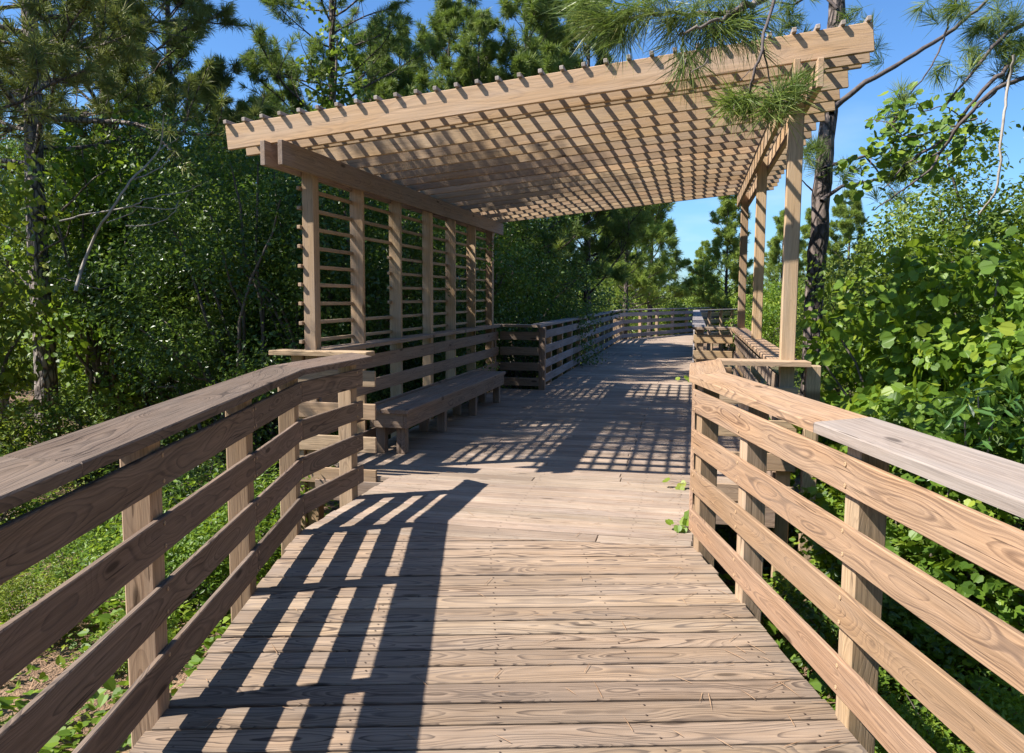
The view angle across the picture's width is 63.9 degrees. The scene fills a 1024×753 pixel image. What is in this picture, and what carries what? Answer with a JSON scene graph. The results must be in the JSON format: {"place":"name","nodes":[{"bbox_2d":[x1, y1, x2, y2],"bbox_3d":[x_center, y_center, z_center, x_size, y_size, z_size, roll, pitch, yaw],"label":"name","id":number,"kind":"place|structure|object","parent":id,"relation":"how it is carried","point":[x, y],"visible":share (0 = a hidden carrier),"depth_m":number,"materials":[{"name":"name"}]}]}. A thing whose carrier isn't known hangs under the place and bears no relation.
{"place":"outdoors","nodes":[
{"label":"outdoors","id":0,"kind":"place"},
{"bbox_2d":[0,322,1018,752],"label":"ground","id":1,"kind":"structure","parent":0,"point":[52,672],"depth_m":5.56,"materials":[{"name":"green plant"}]},
{"bbox_2d":[0,442,45,524],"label":"shrub","id":2,"kind":"object","parent":1,"relation":"on","point":[14,510],"visible":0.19,"depth_m":8.11,"materials":[{"name":"green plant"}]},
{"bbox_2d":[0,132,62,394],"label":"thicket shrub","id":3,"kind":"object","parent":1,"relation":"on","point":[11,389],"visible":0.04,"depth_m":17.42,"materials":[{"name":"green plant"}]},
{"bbox_2d":[0,381,63,454],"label":"shrub","id":4,"kind":"object","parent":1,"relation":"on","point":[13,428],"visible":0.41,"depth_m":10.31,"materials":[{"name":"green plant"}]},
{"bbox_2d":[0,119,79,383],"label":"thicket shrub","id":5,"kind":"object","parent":1,"relation":"on","point":[18,244],"visible":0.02,"depth_m":21.18,"materials":[{"name":"green plant"}]},
{"bbox_2d":[0,568,94,621],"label":"shrub","id":6,"kind":"object","parent":1,"relation":"on","point":[6,596],"visible":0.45,"depth_m":5.76,"materials":[{"name":"green plant"}]},
{"bbox_2d":[0,21,105,153],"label":"pine tree","id":7,"kind":"object","parent":1,"relation":"on","point":[33,51],"visible":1,"depth_m":8.63,"materials":[{"name":"green plant"}]},
{"bbox_2d":[0,142,69,453],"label":"climbing vine","id":8,"kind":"object","parent":7,"relation":"attached to","point":[8,376],"visible":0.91,"depth_m":10.77,"materials":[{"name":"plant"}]},
{"bbox_2d":[16,521,121,591],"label":"shrub","id":9,"kind":"object","parent":1,"relation":"on","point":[76,549],"visible":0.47,"depth_m":6.63,"materials":[{"name":"green plant"}]},
{"bbox_2d":[0,125,168,403],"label":"thicket shrub","id":10,"kind":"object","parent":1,"relation":"on","point":[4,258],"visible":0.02,"depth_m":16.23,"materials":[{"name":"green plant"}]},
{"bbox_2d":[9,381,193,480],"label":"shrub","id":11,"kind":"object","parent":1,"relation":"on","point":[78,414],"visible":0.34,"depth_m":10.69,"materials":[{"name":"green plant"}]},
{"bbox_2d":[0,0,212,426],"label":"pine tree","id":12,"kind":"object","parent":1,"relation":"on","point":[197,22],"visible":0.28,"depth_m":13.98,"materials":[{"name":"green plant"}]},
{"bbox_2d":[60,609,175,673],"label":"shrub","id":13,"kind":"object","parent":1,"relation":"on","point":[124,668],"visible":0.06,"depth_m":5.30,"materials":[{"name":"green plant"}]},
{"bbox_2d":[0,0,240,366],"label":"pine tree","id":14,"kind":"object","parent":1,"relation":"on","point":[171,56],"visible":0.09,"depth_m":16.73,"materials":[{"name":"green plant"}]},
{"bbox_2d":[0,122,248,421],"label":"thicket shrub","id":15,"kind":"object","parent":1,"relation":"on","point":[63,290],"visible":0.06,"depth_m":14.04,"materials":[{"name":"green plant"}]},
{"bbox_2d":[80,499,180,554],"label":"shrub","id":16,"kind":"object","parent":1,"relation":"on","point":[117,519],"visible":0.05,"depth_m":7.31,"materials":[{"name":"green plant"}]},
{"bbox_2d":[49,98,215,437],"bbox_3d":[-6.068,-1.621,13.832,2.978,5.998,2.590,6,8,43],"label":"sapling","id":17,"kind":"object","parent":1,"relation":"on","point":[114,224],"visible":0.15,"depth_m":13.19,"materials":[{"name":"green plant"}]},
{"bbox_2d":[21,0,262,287],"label":"pine tree","id":18,"kind":"object","parent":1,"relation":"on","point":[224,82],"visible":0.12,"depth_m":17.96,"materials":[{"name":"green plant"}]},
{"bbox_2d":[0,0,291,443],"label":"pine tree","id":19,"kind":"object","parent":1,"relation":"on","point":[31,13],"visible":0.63,"depth_m":12.43,"materials":[{"name":"green plant"}]},
{"bbox_2d":[0,106,180,425],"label":"climbing vine","id":20,"kind":"object","parent":19,"relation":"attached to","point":[86,344],"visible":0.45,"depth_m":12.96,"materials":[{"name":"green plant"}]},
{"bbox_2d":[55,504,278,635],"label":"shrub","id":21,"kind":"object","parent":1,"relation":"on","point":[174,562],"visible":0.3,"depth_m":5.90,"materials":[{"name":"green plant"}]},
{"bbox_2d":[0,469,338,752],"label":"vine cover","id":22,"kind":"object","parent":1,"relation":"on","point":[197,658],"visible":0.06,"depth_m":5.19,"materials":[{"name":"green plant"}]},
{"bbox_2d":[0,457,339,752],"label":"herb cover","id":23,"kind":"object","parent":1,"relation":"on","point":[75,742],"visible":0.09,"depth_m":5.86,"materials":[{"name":"green plant"}]},
{"bbox_2d":[31,103,328,430],"bbox_3d":[-5.629,-1.669,14.062,5.200,5.878,4.836,3,6,22],"label":"thicket shrub","id":24,"kind":"object","parent":1,"relation":"on","point":[148,156],"visible":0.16,"depth_m":12.97,"materials":[{"name":"green plant"}]},
{"bbox_2d":[117,454,261,528],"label":"shrub","id":25,"kind":"object","parent":1,"relation":"on","point":[191,489],"visible":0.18,"depth_m":7.88,"materials":[{"name":"green plant"}]},
{"bbox_2d":[82,461,336,592],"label":"shrub","id":26,"kind":"object","parent":1,"relation":"on","point":[260,533],"visible":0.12,"depth_m":6.50,"materials":[{"name":"green plant"}]},
{"bbox_2d":[187,55,234,194],"bbox_3d":[-7.342,-3.589,20.078,3.638,8.405,3.656,5,7,37],"label":"pine tree","id":27,"kind":"object","parent":1,"relation":"on","point":[227,102],"visible":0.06,"depth_m":20.14,"materials":[{"name":"green plant"}]},
{"bbox_2d":[157,180,297,431],"bbox_3d":[-4.279,-0.804,12.514,2.036,4.360,2.213,-2,6,-22],"label":"sapling","id":28,"kind":"object","parent":1,"relation":"on","point":[182,299],"visible":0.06,"depth_m":12.03,"materials":[{"name":"green plant"}]},
{"bbox_2d":[47,112,408,481],"bbox_3d":[-3.457,-0.886,10.917,4.374,4.786,4.265,5,8,42],"label":"thicket shrub","id":29,"kind":"object","parent":1,"relation":"on","point":[176,355],"visible":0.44,"depth_m":10.52,"materials":[{"name":"green plant"}]},
{"bbox_2d":[59,114,201,291],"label":"dead branch","id":30,"kind":"object","parent":29,"relation":"attached to","point":[78,280],"visible":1,"depth_m":9.47,"materials":[{"name":"grey wood"}]},
{"bbox_2d":[125,152,384,427],"bbox_3d":[-4.282,-1.216,13.886,4.357,4.950,4.386,1,6,9],"label":"thicket shrub","id":31,"kind":"object","parent":1,"relation":"on","point":[207,174],"visible":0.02,"depth_m":12.82,"materials":[{"name":"green plant"}]},
{"bbox_2d":[176,202,383,434],"bbox_3d":[-3.476,-0.729,12.945,3.036,4.342,3.710,-5,8,-42],"label":"tall shrub","id":32,"kind":"object","parent":1,"relation":"on","point":[240,290],"visible":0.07,"depth_m":11.83,"materials":[{"name":"green plant"}]},
{"bbox_2d":[256,59,314,114],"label":"pine tree","id":33,"kind":"object","parent":1,"relation":"on","point":[286,93],"visible":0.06,"depth_m":21.57,"materials":[{"name":"green plant"}]},
{"bbox_2d":[0,346,581,521],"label":"herb cover","id":34,"kind":"object","parent":1,"relation":"on","point":[91,476],"visible":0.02,"depth_m":10.99,"materials":[{"name":"green plant"}]},
{"bbox_2d":[179,173,445,397],"bbox_3d":[-3.363,-1.217,14.309,4.702,5.145,4.585,-1,6,-9],"label":"thicket shrub","id":35,"kind":"object","parent":1,"relation":"on","point":[387,222],"visible":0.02,"depth_m":13.43,"materials":[{"name":"green plant"}]},
{"bbox_2d":[150,101,475,469],"bbox_3d":[-2.660,-1.149,11.604,4.368,5.309,4.697,3,6,23],"label":"thicket shrub","id":36,"kind":"object","parent":1,"relation":"on","point":[370,306],"visible":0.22,"depth_m":10.76,"materials":[{"name":"green plant"}]},
{"bbox_2d":[180,0,447,220],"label":"pine tree","id":37,"kind":"object","parent":1,"relation":"on","point":[271,62],"visible":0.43,"depth_m":16.95,"materials":[{"name":"green plant"}]},
{"bbox_2d":[289,0,374,239],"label":"climbing vine","id":38,"kind":"object","parent":37,"relation":"attached to","point":[341,98],"visible":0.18,"depth_m":16.89,"materials":[{"name":"green plant"}]},
{"bbox_2d":[218,178,502,439],"bbox_3d":[-2.307,-1.024,12.657,4.460,5.068,4.490,-1,6,-10],"label":"thicket shrub","id":39,"kind":"object","parent":1,"relation":"on","point":[437,376],"visible":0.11,"depth_m":11.86,"materials":[{"name":"green plant"}]},
{"bbox_2d":[342,16,415,217],"bbox_3d":[-3.565,-4.499,21.926,4.365,10.086,4.387,3,6,25],"label":"pine tree","id":40,"kind":"object","parent":1,"relation":"on","point":[383,86],"visible":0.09,"depth_m":21.79,"materials":[{"name":"green plant"}]},
{"bbox_2d":[332,381,436,462],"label":"shrub","id":41,"kind":"object","parent":1,"relation":"on","point":[385,393],"visible":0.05,"depth_m":10.93,"materials":[{"name":"green plant"}]},
{"bbox_2d":[285,184,514,424],"bbox_3d":[-2.448,-1.532,15.150,4.920,5.562,4.576,6,8,44],"label":"thicket shrub","id":42,"kind":"object","parent":1,"relation":"on","point":[482,298],"visible":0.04,"depth_m":14.75,"materials":[{"name":"green plant"}]},
{"bbox_2d":[360,25,457,291],"bbox_3d":[-3.804,-4.713,23.527,4.469,10.326,4.492,-3,6,-29],"label":"pine tree","id":43,"kind":"object","parent":1,"relation":"on","point":[408,79],"visible":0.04,"depth_m":22.64,"materials":[{"name":"green plant"}]},
{"bbox_2d":[371,0,510,279],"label":"pine tree","id":44,"kind":"object","parent":1,"relation":"on","point":[445,22],"visible":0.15,"depth_m":20.80,"materials":[{"name":"green plant"}]},
{"bbox_2d":[372,207,565,416],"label":"thicket shrub","id":45,"kind":"object","parent":1,"relation":"on","point":[515,247],"visible":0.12,"depth_m":16.14,"materials":[{"name":"green plant"}]},
{"bbox_2d":[425,1,576,330],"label":"pine tree","id":46,"kind":"object","parent":1,"relation":"on","point":[467,60],"visible":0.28,"depth_m":19.45,"materials":[{"name":"green plant"}]},
{"bbox_2d":[6,247,1007,327],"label":"distant woods","id":47,"kind":"object","parent":1,"relation":"on","point":[688,297],"depth_m":57.09,"materials":[{"name":"green plant"}]},
{"bbox_2d":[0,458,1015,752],"bbox_3d":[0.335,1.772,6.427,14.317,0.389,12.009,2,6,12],"label":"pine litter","id":48,"kind":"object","parent":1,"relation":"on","point":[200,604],"visible":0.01,"depth_m":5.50,"materials":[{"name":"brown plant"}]},
{"bbox_2d":[408,212,620,388],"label":"thicket shrub","id":49,"kind":"object","parent":1,"relation":"on","point":[545,315],"visible":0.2,"depth_m":17.56,"materials":[{"name":"green plant"}]},
{"bbox_2d":[484,252,602,377],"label":"shrub","id":50,"kind":"object","parent":1,"relation":"on","point":[581,301],"visible":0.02,"depth_m":21.27,"materials":[{"name":"green plant"}]},
{"bbox_2d":[462,0,634,386],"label":"pine tree","id":51,"kind":"object","parent":1,"relation":"on","point":[527,61],"visible":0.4,"depth_m":19.73,"materials":[{"name":"green plant"}]},
{"bbox_2d":[506,0,625,369],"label":"pine tree","id":52,"kind":"object","parent":1,"relation":"on","point":[615,248],"visible":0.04,"depth_m":21.83,"materials":[{"name":"green plant"}]},
{"bbox_2d":[508,242,638,355],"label":"shrub","id":53,"kind":"object","parent":1,"relation":"on","point":[598,303],"visible":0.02,"depth_m":24.05,"materials":[{"name":"green plant"}]},
{"bbox_2d":[528,266,632,363],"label":"shrub","id":54,"kind":"object","parent":1,"relation":"on","point":[606,297],"visible":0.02,"depth_m":27.92,"materials":[{"name":"green plant"}]},
{"bbox_2d":[528,0,657,351],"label":"pine tree","id":55,"kind":"object","parent":1,"relation":"on","point":[625,228],"visible":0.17,"depth_m":20.97,"materials":[{"name":"green plant"}]},
{"bbox_2d":[591,205,678,338],"bbox_3d":[4.588,-5.015,32.674,4.086,9.074,3.892,-2,6,-23],"label":"pine tree","id":56,"kind":"object","parent":1,"relation":"on","point":[642,277],"visible":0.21,"depth_m":31.84,"materials":[{"name":"green plant"}]},
{"bbox_2d":[611,290,671,338],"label":"shrub","id":57,"kind":"object","parent":1,"relation":"on","point":[643,317],"visible":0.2,"depth_m":41.08,"materials":[{"name":"green plant"}]},
{"bbox_2d":[611,202,699,336],"bbox_3d":[5.731,-5.565,35.150,4.602,9.860,4.412,2,6,13],"label":"pine tree","id":58,"kind":"object","parent":1,"relation":"on","point":[669,228],"visible":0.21,"depth_m":35.18,"materials":[{"name":"green plant"}]},
{"bbox_2d":[652,288,716,334],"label":"shrub","id":59,"kind":"object","parent":1,"relation":"on","point":[677,315],"visible":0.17,"depth_m":42.81,"materials":[{"name":"green plant"}]},
{"bbox_2d":[666,274,736,332],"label":"shrub","id":60,"kind":"object","parent":1,"relation":"on","point":[693,304],"visible":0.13,"depth_m":41.80,"materials":[{"name":"green plant"}]},
{"bbox_2d":[688,240,721,304],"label":"pine tree","id":61,"kind":"object","parent":1,"relation":"on","point":[705,246],"visible":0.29,"depth_m":45.01,"materials":[{"name":"green plant"}]},
{"bbox_2d":[686,194,753,350],"bbox_3d":[9.570,-4.687,36.488,3.531,7.794,3.067,-2,6,-25],"label":"pine tree","id":62,"kind":"object","parent":1,"relation":"on","point":[726,210],"visible":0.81,"depth_m":36.01,"materials":[{"name":"green plant"}]},
{"bbox_2d":[711,289,779,351],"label":"shrub","id":63,"kind":"object","parent":1,"relation":"on","point":[728,316],"visible":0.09,"depth_m":35.57,"materials":[{"name":"green plant"}]},
{"bbox_2d":[725,277,803,352],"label":"shrub","id":64,"kind":"object","parent":1,"relation":"on","point":[766,319],"visible":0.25,"depth_m":29.46,"materials":[{"name":"green plant"}]},
{"bbox_2d":[749,209,806,343],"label":"pine tree","id":65,"kind":"object","parent":1,"relation":"on","point":[773,264],"visible":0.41,"depth_m":40.94,"materials":[{"name":"green plant"}]},
{"bbox_2d":[721,523,836,579],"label":"shrub","id":66,"kind":"object","parent":1,"relation":"on","point":[771,529],"visible":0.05,"depth_m":7.36,"materials":[{"name":"green plant"}]},
{"bbox_2d":[798,207,830,284],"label":"pine tree","id":67,"kind":"object","parent":1,"relation":"on","point":[805,230],"visible":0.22,"depth_m":46.85,"materials":[{"name":"green plant"}]},
{"bbox_2d":[776,282,858,368],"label":"shrub","id":68,"kind":"object","parent":1,"relation":"on","point":[799,288],"depth_m":25.60,"materials":[{"name":"green plant"}]},
{"bbox_2d":[768,258,888,399],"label":"shrub","id":69,"kind":"object","parent":1,"relation":"on","point":[827,348],"visible":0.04,"depth_m":12.62,"materials":[{"name":"green plant"}]},
{"bbox_2d":[796,268,877,375],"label":"shrub","id":70,"kind":"object","parent":1,"relation":"on","point":[801,329],"visible":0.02,"depth_m":23.88,"materials":[{"name":"green plant"}]},
{"bbox_2d":[825,188,877,299],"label":"pine tree","id":71,"kind":"object","parent":1,"relation":"on","point":[847,227],"visible":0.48,"depth_m":35.08,"materials":[{"name":"green plant"}]},
{"bbox_2d":[723,0,988,475],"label":"pine tree","id":72,"kind":"object","parent":1,"relation":"on","point":[821,149],"visible":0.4,"depth_m":10.87,"materials":[{"name":"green plant"}]},
{"bbox_2d":[716,452,1023,752],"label":"vine cover","id":73,"kind":"object","parent":1,"relation":"on","point":[816,681],"visible":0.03,"depth_m":4.75,"materials":[{"name":"green plant"}]},
{"bbox_2d":[716,366,1023,747],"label":"herb cover","id":74,"kind":"object","parent":1,"relation":"on","point":[937,745],"visible":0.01,"depth_m":4.85,"materials":[{"name":"green plant"}]},
{"bbox_2d":[795,278,988,498],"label":"grapevine","id":75,"kind":"object","parent":1,"relation":"on","point":[841,372],"visible":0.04,"depth_m":8.01,"materials":[{"name":"green plant"}]},
{"bbox_2d":[761,535,1023,737],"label":"shrub","id":76,"kind":"object","parent":1,"relation":"on","point":[888,603],"visible":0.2,"depth_m":4.70,"materials":[{"name":"green plant"}]},
{"bbox_2d":[764,385,1023,697],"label":"grapevine","id":77,"kind":"object","parent":1,"relation":"on","point":[1004,612],"visible":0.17,"depth_m":4.87,"materials":[{"name":"green plant"}]},
{"bbox_2d":[769,226,1023,519],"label":"grapevine","id":78,"kind":"object","parent":1,"relation":"on","point":[914,269],"visible":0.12,"depth_m":6.55,"materials":[{"name":"green plant"}]},
{"bbox_2d":[792,250,1023,625],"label":"grapevine","id":79,"kind":"object","parent":1,"relation":"on","point":[941,303],"visible":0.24,"depth_m":5.80,"materials":[{"name":"green plant"}]},
{"bbox_2d":[798,108,1023,352],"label":"tall shrub","id":80,"kind":"object","parent":1,"relation":"on","point":[955,192],"visible":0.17,"depth_m":8.43,"materials":[{"name":"green plant"}]},
{"bbox_2d":[819,171,1023,397],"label":"tall shrub","id":81,"kind":"object","parent":1,"relation":"on","point":[953,221],"visible":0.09,"depth_m":8.86,"materials":[{"name":"green plant"}]},
{"bbox_2d":[820,665,1023,752],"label":"shrub","id":82,"kind":"object","parent":1,"relation":"on","point":[926,730],"visible":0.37,"depth_m":3.86,"materials":[{"name":"green plant"}]},
{"bbox_2d":[835,385,1023,672],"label":"shrub","id":83,"kind":"object","parent":1,"relation":"on","point":[918,482],"visible":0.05,"depth_m":5.15,"materials":[{"name":"green plant"}]},
{"bbox_2d":[854,108,1023,405],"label":"tall shrub","id":84,"kind":"object","parent":1,"relation":"on","point":[997,227],"visible":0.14,"depth_m":6.90,"materials":[{"name":"green plant"}]},
{"bbox_2d":[887,358,1023,695],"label":"shrub","id":85,"kind":"object","parent":1,"relation":"on","point":[1018,407],"visible":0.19,"depth_m":4.92,"materials":[{"name":"green plant"}]},
{"bbox_2d":[0,0,1023,297],"label":"sky","id":86,"kind":"structure","parent":0,"point":[691,217],"materials":[{"name":"blue"}]},
{"bbox_2d":[302,328,777,545],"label":"boardwalk","id":87,"kind":"structure","parent":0,"point":[638,376],"depth_m":7.35,"materials":[{"name":"brown wood"}]},
{"bbox_2d":[268,324,545,530],"bbox_3d":[-0.726,0.522,10.108,0.921,2.108,6.889,2,6,14],"label":"railing","id":88,"kind":"object","parent":87,"relation":"attached to","point":[372,382],"visible":0.37,"depth_m":8.71,"materials":[{"name":"brown wood"}]},
{"bbox_2d":[370,371,505,453],"bbox_3d":[-0.731,0.330,9.692,0.410,0.432,4.080,2,6,12],"label":"bench","id":89,"kind":"object","parent":87,"relation":"on","point":[403,414],"visible":0.96,"depth_m":8.77,"materials":[{"name":"brown wood"}]},
{"bbox_2d":[172,393,825,752],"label":"boardwalk screws","id":90,"kind":"object","parent":87,"relation":"on","point":[496,604],"visible":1,"depth_m":3.81,"materials":[{"name":"grey metal"}]},
{"bbox_2d":[204,387,849,749],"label":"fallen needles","id":91,"kind":"object","parent":87,"relation":"on","point":[555,596],"visible":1,"depth_m":3.73,"materials":[{"name":"brown plant"}]},
{"bbox_2d":[315,479,774,527],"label":"boardwalk stringers","id":92,"kind":"object","parent":87,"relation":"attached to","point":[363,487],"visible":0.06,"depth_m":6.77,"materials":[{"name":"brown wood"}]},
{"bbox_2d":[129,531,867,752],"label":"boardwalk","id":93,"kind":"structure","parent":92,"relation":"on","point":[445,647],"depth_m":3.38,"materials":[{"name":"brown wood"}]},
{"bbox_2d":[0,352,371,752],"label":"railing","id":94,"kind":"object","parent":93,"relation":"attached to","point":[130,489],"visible":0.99,"depth_m":2.87,"materials":[{"name":"brown wood"}]},
{"bbox_2d":[689,359,1023,752],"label":"railing","id":95,"kind":"object","parent":93,"relation":"attached to","point":[868,484],"visible":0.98,"depth_m":2.78,"materials":[{"name":"brown wood"}]},
{"bbox_2d":[223,15,874,596],"bbox_3d":[0.840,-0.538,9.451,4.701,4.364,7.344,2,6,12],"label":"pergola","id":96,"kind":"object","parent":87,"relation":"on","point":[489,159],"visible":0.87,"depth_m":7.24,"materials":[{"name":"brown wood"}]},
{"bbox_2d":[533,307,737,383],"bbox_3d":[4.887,-1.174,27.580,3.028,2.110,30.334,3,6,23],"label":"railing","id":97,"kind":"object","parent":87,"relation":"on","point":[616,328],"visible":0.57,"depth_m":21.79,"materials":[{"name":"brown wood"}]},
{"bbox_2d":[665,510,688,532],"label":"vine sprig","id":98,"kind":"object","parent":87,"relation":"on","point":[684,521],"visible":0.41,"depth_m":5.26,"materials":[{"name":"green plant"}]},
{"bbox_2d":[692,308,764,362],"bbox_3d":[6.071,-0.870,24.573,2.313,2.108,24.952,2,6,20],"label":"railing","id":99,"kind":"object","parent":87,"relation":"on","point":[698,319],"visible":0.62,"depth_m":29.75,"materials":[{"name":"brown wood"}]},
{"bbox_2d":[692,327,820,600],"bbox_3d":[2.505,0.609,9.403,0.799,2.108,6.878,1,6,11],"label":"railing","id":100,"kind":"object","parent":87,"relation":"on","point":[766,351],"visible":0.44,"depth_m":6.17,"materials":[{"name":"brown wood"}]},
{"bbox_2d":[540,0,790,117],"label":"pine branch","id":101,"kind":"object","parent":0,"point":[711,28],"visible":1,"depth_m":4.52,"materials":[{"name":"green plant"}]},
{"bbox_2d":[698,0,829,147],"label":"pine branch","id":102,"kind":"object","parent":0,"point":[780,104],"visible":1,"depth_m":4.27,"materials":[{"name":"green plant"}]},
{"bbox_2d":[866,0,1023,210],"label":"pine branch","id":103,"kind":"object","parent":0,"point":[980,26],"visible":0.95,"depth_m":6.57,"materials":[{"name":"green plant"}]},
{"bbox_2d":[818,81,1000,205],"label":"grapevine","id":104,"kind":"object","parent":103,"relation":"attached to","point":[958,144],"visible":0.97,"depth_m":6.72,"materials":[{"name":"green plant"}]},
{"bbox_2d":[978,54,1015,213],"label":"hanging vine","id":105,"kind":"object","parent":103,"relation":"hanging from","point":[1002,124],"visible":1,"depth_m":6.26,"materials":[{"name":"beige plant"}]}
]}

